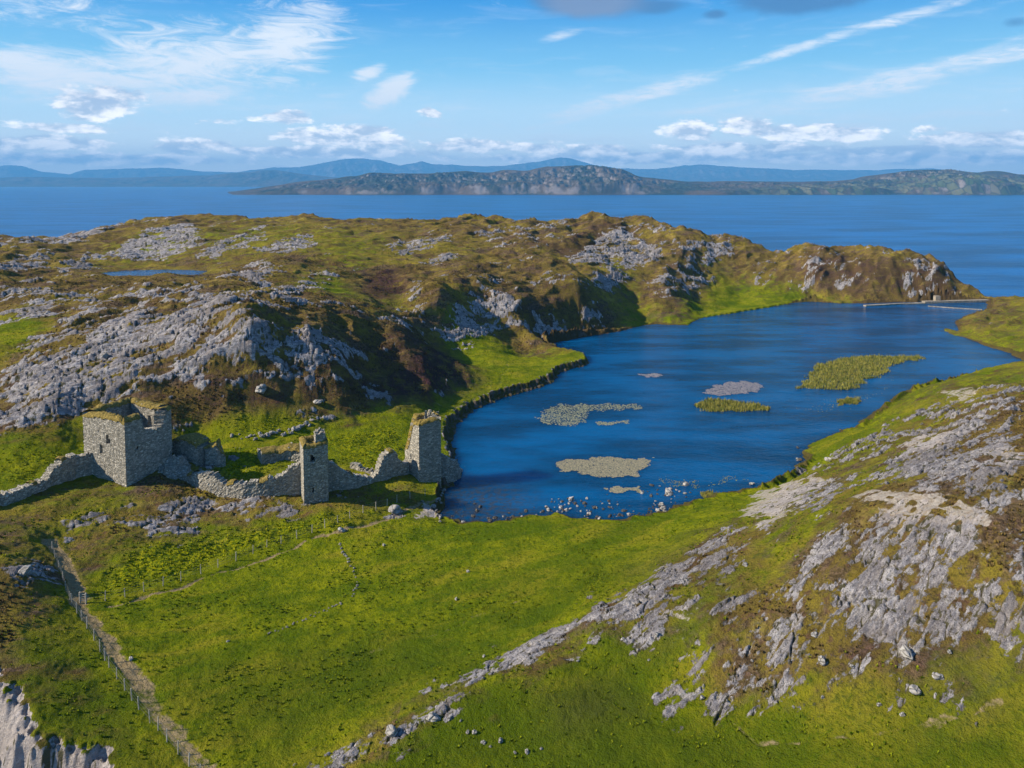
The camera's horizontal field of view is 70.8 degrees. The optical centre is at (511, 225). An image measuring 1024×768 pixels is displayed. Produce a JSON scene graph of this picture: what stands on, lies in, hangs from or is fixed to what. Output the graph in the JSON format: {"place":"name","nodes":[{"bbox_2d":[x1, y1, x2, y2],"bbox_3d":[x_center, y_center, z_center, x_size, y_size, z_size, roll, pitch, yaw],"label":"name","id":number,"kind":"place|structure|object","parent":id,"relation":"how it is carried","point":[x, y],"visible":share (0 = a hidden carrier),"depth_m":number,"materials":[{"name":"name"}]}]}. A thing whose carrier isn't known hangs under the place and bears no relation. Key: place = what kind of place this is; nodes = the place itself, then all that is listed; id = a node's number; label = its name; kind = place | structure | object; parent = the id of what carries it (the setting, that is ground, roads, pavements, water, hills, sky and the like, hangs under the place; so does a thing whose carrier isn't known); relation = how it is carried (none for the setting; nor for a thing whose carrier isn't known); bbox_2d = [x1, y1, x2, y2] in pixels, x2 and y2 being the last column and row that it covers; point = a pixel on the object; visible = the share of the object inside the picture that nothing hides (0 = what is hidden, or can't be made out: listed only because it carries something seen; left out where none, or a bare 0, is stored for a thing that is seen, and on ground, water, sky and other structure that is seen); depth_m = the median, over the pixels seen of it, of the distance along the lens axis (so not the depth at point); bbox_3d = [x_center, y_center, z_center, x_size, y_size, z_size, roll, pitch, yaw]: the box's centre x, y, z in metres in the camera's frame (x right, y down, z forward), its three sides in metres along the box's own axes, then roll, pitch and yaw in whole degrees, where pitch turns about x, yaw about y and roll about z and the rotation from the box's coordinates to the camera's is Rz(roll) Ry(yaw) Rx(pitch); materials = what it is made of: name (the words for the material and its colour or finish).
{"place":"outdoors","nodes":[
{"label":"outdoors","id":0,"kind":"place"},
{"bbox_2d":[104,269,206,275],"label":"pond","id":1,"kind":"structure","parent":0,"point":[147,272],"depth_m":237.81,"materials":[{"name":"liquid"}]},
{"bbox_2d":[0,170,809,186],"bbox_3d":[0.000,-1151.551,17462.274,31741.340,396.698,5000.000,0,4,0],"label":"mountains","id":2,"kind":"structure","parent":0,"point":[264,178],"depth_m":16537.96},
{"bbox_2d":[0,157,940,180],"bbox_3d":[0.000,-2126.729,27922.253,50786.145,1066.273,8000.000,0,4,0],"label":"mountains","id":3,"kind":"structure","parent":0,"point":[361,166],"depth_m":27318.16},
{"bbox_2d":[0,210,1023,767],"bbox_3d":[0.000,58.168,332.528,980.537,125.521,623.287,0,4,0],"label":"ground","id":4,"kind":"structure","parent":0,"point":[892,580],"depth_m":89.97,"materials":[{"name":"green plant"}]},
{"bbox_2d":[18,565,31,575],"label":"boulder","id":5,"kind":"object","parent":4,"relation":"on","point":[24,570],"visible":1,"depth_m":81.45,"materials":[{"name":"stone"}]},
{"bbox_2d":[0,451,92,505],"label":"ruined wall","id":6,"kind":"structure","parent":4,"relation":"on","point":[67,467],"depth_m":106.42,"materials":[{"name":"grey stone"}]},
{"bbox_2d":[52,544,69,598],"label":"wire fence","id":7,"kind":"object","parent":4,"relation":"on","point":[62,573],"visible":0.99,"depth_m":84.88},
{"bbox_2d":[79,592,86,603],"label":"field gate","id":8,"kind":"structure","parent":4,"relation":"on","point":[80,596],"depth_m":81.37,"materials":[{"name":"grey metal"}]},
{"bbox_2d":[101,353,108,357],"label":"boulder","id":9,"kind":"object","parent":4,"relation":"on","point":[105,355],"visible":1,"depth_m":138.59,"materials":[{"name":"stone"}]},
{"bbox_2d":[70,593,200,767],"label":"wire fence","id":10,"kind":"object","parent":4,"relation":"on","point":[157,721],"visible":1,"depth_m":65.20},
{"bbox_2d":[81,397,191,486],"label":"stone tower","id":11,"kind":"structure","parent":4,"relation":"on","point":[127,441],"depth_m":110.55,"materials":[{"name":"grey stone"}]},
{"bbox_2d":[172,432,211,465],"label":"ruined wall","id":12,"kind":"structure","parent":4,"relation":"on","point":[189,446],"depth_m":117.24,"materials":[{"name":"grey stone"}]},
{"bbox_2d":[1,412,398,598],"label":"bracken fronds","id":13,"kind":"object","parent":4,"relation":"on","point":[168,573],"visible":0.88,"depth_m":99.06,"materials":[{"name":"green plant"}]},
{"bbox_2d":[203,438,225,466],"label":"ruined wall","id":14,"kind":"structure","parent":4,"relation":"on","point":[215,455],"depth_m":116.66,"materials":[{"name":"grey stone"}]},
{"bbox_2d":[176,461,300,498],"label":"ruined wall","id":15,"kind":"structure","parent":4,"relation":"on","point":[287,481],"depth_m":109.93,"materials":[{"name":"grey stone"}]},
{"bbox_2d":[89,489,424,600],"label":"wire fence","id":16,"kind":"object","parent":4,"relation":"on","point":[244,552],"visible":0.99,"depth_m":93.21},
{"bbox_2d":[255,384,266,393],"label":"boulder","id":17,"kind":"object","parent":4,"relation":"on","point":[261,388],"visible":1,"depth_m":136.52,"materials":[{"name":"stone"}]},
{"bbox_2d":[257,442,299,464],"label":"ruined wall","id":18,"kind":"structure","parent":4,"relation":"on","point":[290,451],"depth_m":120.06,"materials":[{"name":"grey stone"}]},
{"bbox_2d":[299,427,328,503],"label":"stone tower","id":19,"kind":"structure","parent":4,"relation":"on","point":[314,466],"depth_m":108.93,"materials":[{"name":"grey stone"}]},
{"bbox_2d":[313,399,322,404],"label":"boulder","id":20,"kind":"object","parent":4,"relation":"on","point":[317,401],"visible":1,"depth_m":139.95,"materials":[{"name":"stone"}]},
{"bbox_2d":[338,527,346,531],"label":"boulder","id":21,"kind":"object","parent":4,"relation":"on","point":[340,529],"visible":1,"depth_m":102.06,"materials":[{"name":"stone"}]},
{"bbox_2d":[350,462,373,473],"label":"ruined wall","id":22,"kind":"structure","parent":4,"relation":"on","point":[357,466],"depth_m":120.78,"materials":[{"name":"grey stone"}]},
{"bbox_2d":[328,447,408,491],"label":"ruined wall","id":23,"kind":"structure","parent":4,"relation":"on","point":[389,464],"depth_m":117.32,"materials":[{"name":"grey stone"}]},
{"bbox_2d":[385,724,397,737],"bbox_3d":[-10.243,42.678,60.749,1.322,0.878,0.882,3,5,45],"label":"boulder","id":24,"kind":"object","parent":4,"relation":"on","point":[391,731],"visible":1,"depth_m":60.48,"materials":[{"name":"stone"}]},
{"bbox_2d":[388,504,402,514],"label":"boulder","id":25,"kind":"object","parent":4,"relation":"on","point":[395,509],"visible":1,"depth_m":109.72,"materials":[{"name":"stone"}]},
{"bbox_2d":[405,409,441,486],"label":"stone tower","id":26,"kind":"structure","parent":4,"relation":"on","point":[423,451],"depth_m":120.81,"materials":[{"name":"grey stone"}]},
{"bbox_2d":[426,712,440,721],"bbox_3d":[-6.764,42.273,61.892,1.111,0.772,0.948,-2,4,-31],"label":"boulder","id":27,"kind":"object","parent":4,"relation":"on","point":[432,717],"visible":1,"depth_m":61.71,"materials":[{"name":"stone"}]},
{"bbox_2d":[441,453,460,482],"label":"ruined wall","id":28,"kind":"structure","parent":4,"relation":"on","point":[450,470],"depth_m":124.04,"materials":[{"name":"grey stone"}]},
{"bbox_2d":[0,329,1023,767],"bbox_3d":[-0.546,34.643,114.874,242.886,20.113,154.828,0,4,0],"label":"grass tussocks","id":29,"kind":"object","parent":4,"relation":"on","point":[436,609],"depth_m":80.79,"materials":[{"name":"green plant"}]},
{"bbox_2d":[0,256,1023,724],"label":"heather clumps","id":30,"kind":"object","parent":4,"relation":"on","point":[980,444],"visible":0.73,"depth_m":132.41,"materials":[{"name":"brown plant"}]},
{"bbox_2d":[811,631,817,637],"bbox_3d":[27.343,36.916,65.042,0.614,0.460,0.718,2,4,30],"label":"boulder","id":31,"kind":"object","parent":4,"relation":"on","point":[814,634],"visible":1,"depth_m":64.89,"materials":[{"name":"stone"}]},
{"bbox_2d":[818,655,825,665],"bbox_3d":[26.854,37.689,62.433,0.569,0.769,0.828,-4,1,8],"label":"boulder","id":32,"kind":"object","parent":4,"relation":"on","point":[821,659],"visible":1,"depth_m":62.24,"materials":[{"name":"stone"}]},
{"bbox_2d":[863,302,924,305],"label":"stone quay","id":33,"kind":"structure","parent":4,"relation":"on","point":[894,304],"depth_m":304.24,"materials":[{"name":"stone"}]},
{"bbox_2d":[898,645,913,659],"bbox_3d":[33.055,35.775,60.383,1.213,0.869,1.014,3,5,41],"label":"boulder","id":34,"kind":"object","parent":4,"relation":"on","point":[905,651],"visible":1,"depth_m":60.19,"materials":[{"name":"stone"}]},
{"bbox_2d":[909,684,921,694],"bbox_3d":[32.245,37.184,57.612,0.875,0.642,1.174,-8,-8,17],"label":"boulder","id":35,"kind":"object","parent":4,"relation":"on","point":[914,689],"visible":1,"depth_m":57.44,"materials":[{"name":"stone"}]},
{"bbox_2d":[932,672,943,679],"bbox_3d":[34.394,36.336,58.076,0.956,0.498,0.637,8,4,11],"label":"boulder","id":36,"kind":"object","parent":4,"relation":"on","point":[936,676],"visible":1,"depth_m":57.87,"materials":[{"name":"stone"}]},
{"bbox_2d":[928,306,981,309],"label":"spillway kerb","id":37,"kind":"structure","parent":4,"relation":"on","point":[955,308],"depth_m":295.30,"materials":[{"name":"concrete"}]},
{"bbox_2d":[922,299,988,302],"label":"dam","id":38,"kind":"structure","parent":4,"relation":"on","point":[958,301],"depth_m":309.66,"materials":[{"name":"concrete"}]},
{"bbox_2d":[933,295,940,300],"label":"sluice block","id":39,"kind":"structure","parent":38,"relation":"on","point":[936,298],"depth_m":309.26,"materials":[{"name":"concrete"}]},
{"bbox_2d":[0,187,1023,296],"bbox_3d":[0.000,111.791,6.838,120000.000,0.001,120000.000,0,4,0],"label":"sea","id":40,"kind":"structure","parent":0,"point":[976,241],"depth_m":2606.20,"materials":[{"name":"liquid"}]},
{"bbox_2d":[0,0,1023,174],"label":"sky","id":41,"kind":"structure","parent":0,"point":[195,85],"materials":[{"name":"blue"}]},
{"bbox_2d":[227,165,1023,194],"bbox_3d":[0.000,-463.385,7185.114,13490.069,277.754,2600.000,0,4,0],"label":"headland","id":42,"kind":"structure","parent":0,"point":[579,180],"depth_m":6285.17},
{"bbox_2d":[440,302,1022,522],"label":"lake","id":43,"kind":"structure","parent":0,"point":[510,451],"depth_m":167.46,"materials":[{"name":"liquid"}]},
{"bbox_2d":[535,403,642,425],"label":"lily pads","id":44,"kind":"object","parent":43,"relation":"on","point":[583,406],"visible":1,"depth_m":162.98,"materials":[{"name":"plant"}]},
{"bbox_2d":[556,456,653,477],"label":"floating weed","id":45,"kind":"object","parent":43,"relation":"on","point":[621,464],"visible":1,"depth_m":131.54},
{"bbox_2d":[595,420,628,424],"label":"lily pads","id":46,"kind":"object","parent":43,"relation":"on","point":[606,423],"visible":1,"depth_m":155.50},
{"bbox_2d":[604,486,643,492],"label":"floating weed","id":47,"kind":"object","parent":43,"relation":"on","point":[616,489],"visible":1,"depth_m":121.69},
{"bbox_2d":[638,373,662,376],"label":"floating weed","id":48,"kind":"object","parent":43,"relation":"on","point":[654,374],"visible":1,"depth_m":193.27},
{"bbox_2d":[665,489,672,495],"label":"stone","id":49,"kind":"object","parent":43,"relation":"in","point":[669,492],"visible":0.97,"depth_m":119.58,"materials":[{"name":"grey stone"}]},
{"bbox_2d":[659,476,743,487],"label":"floating weed","id":50,"kind":"object","parent":43,"relation":"on","point":[694,481],"visible":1,"depth_m":124.94,"materials":[{"name":"plant"}]},
{"bbox_2d":[700,489,714,497],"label":"reed bed","id":51,"kind":"object","parent":43,"relation":"in","point":[705,493],"visible":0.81,"depth_m":119.70,"materials":[{"name":"green plant"}]},
{"bbox_2d":[694,396,770,411],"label":"reed bed","id":52,"kind":"object","parent":43,"relation":"in","point":[715,404],"visible":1,"depth_m":166.14,"materials":[{"name":"green plant"}]},
{"bbox_2d":[703,381,762,395],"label":"floating weed","id":53,"kind":"object","parent":43,"relation":"on","point":[738,389],"visible":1,"depth_m":181.07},
{"bbox_2d":[836,395,861,405],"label":"reed bed","id":54,"kind":"object","parent":43,"relation":"in","point":[848,400],"visible":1,"depth_m":169.90,"materials":[{"name":"green plant"}]},
{"bbox_2d":[795,353,925,389],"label":"reed bed","id":55,"kind":"object","parent":43,"relation":"in","point":[841,368],"visible":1,"depth_m":197.24,"materials":[{"name":"green plant"}]}
]}

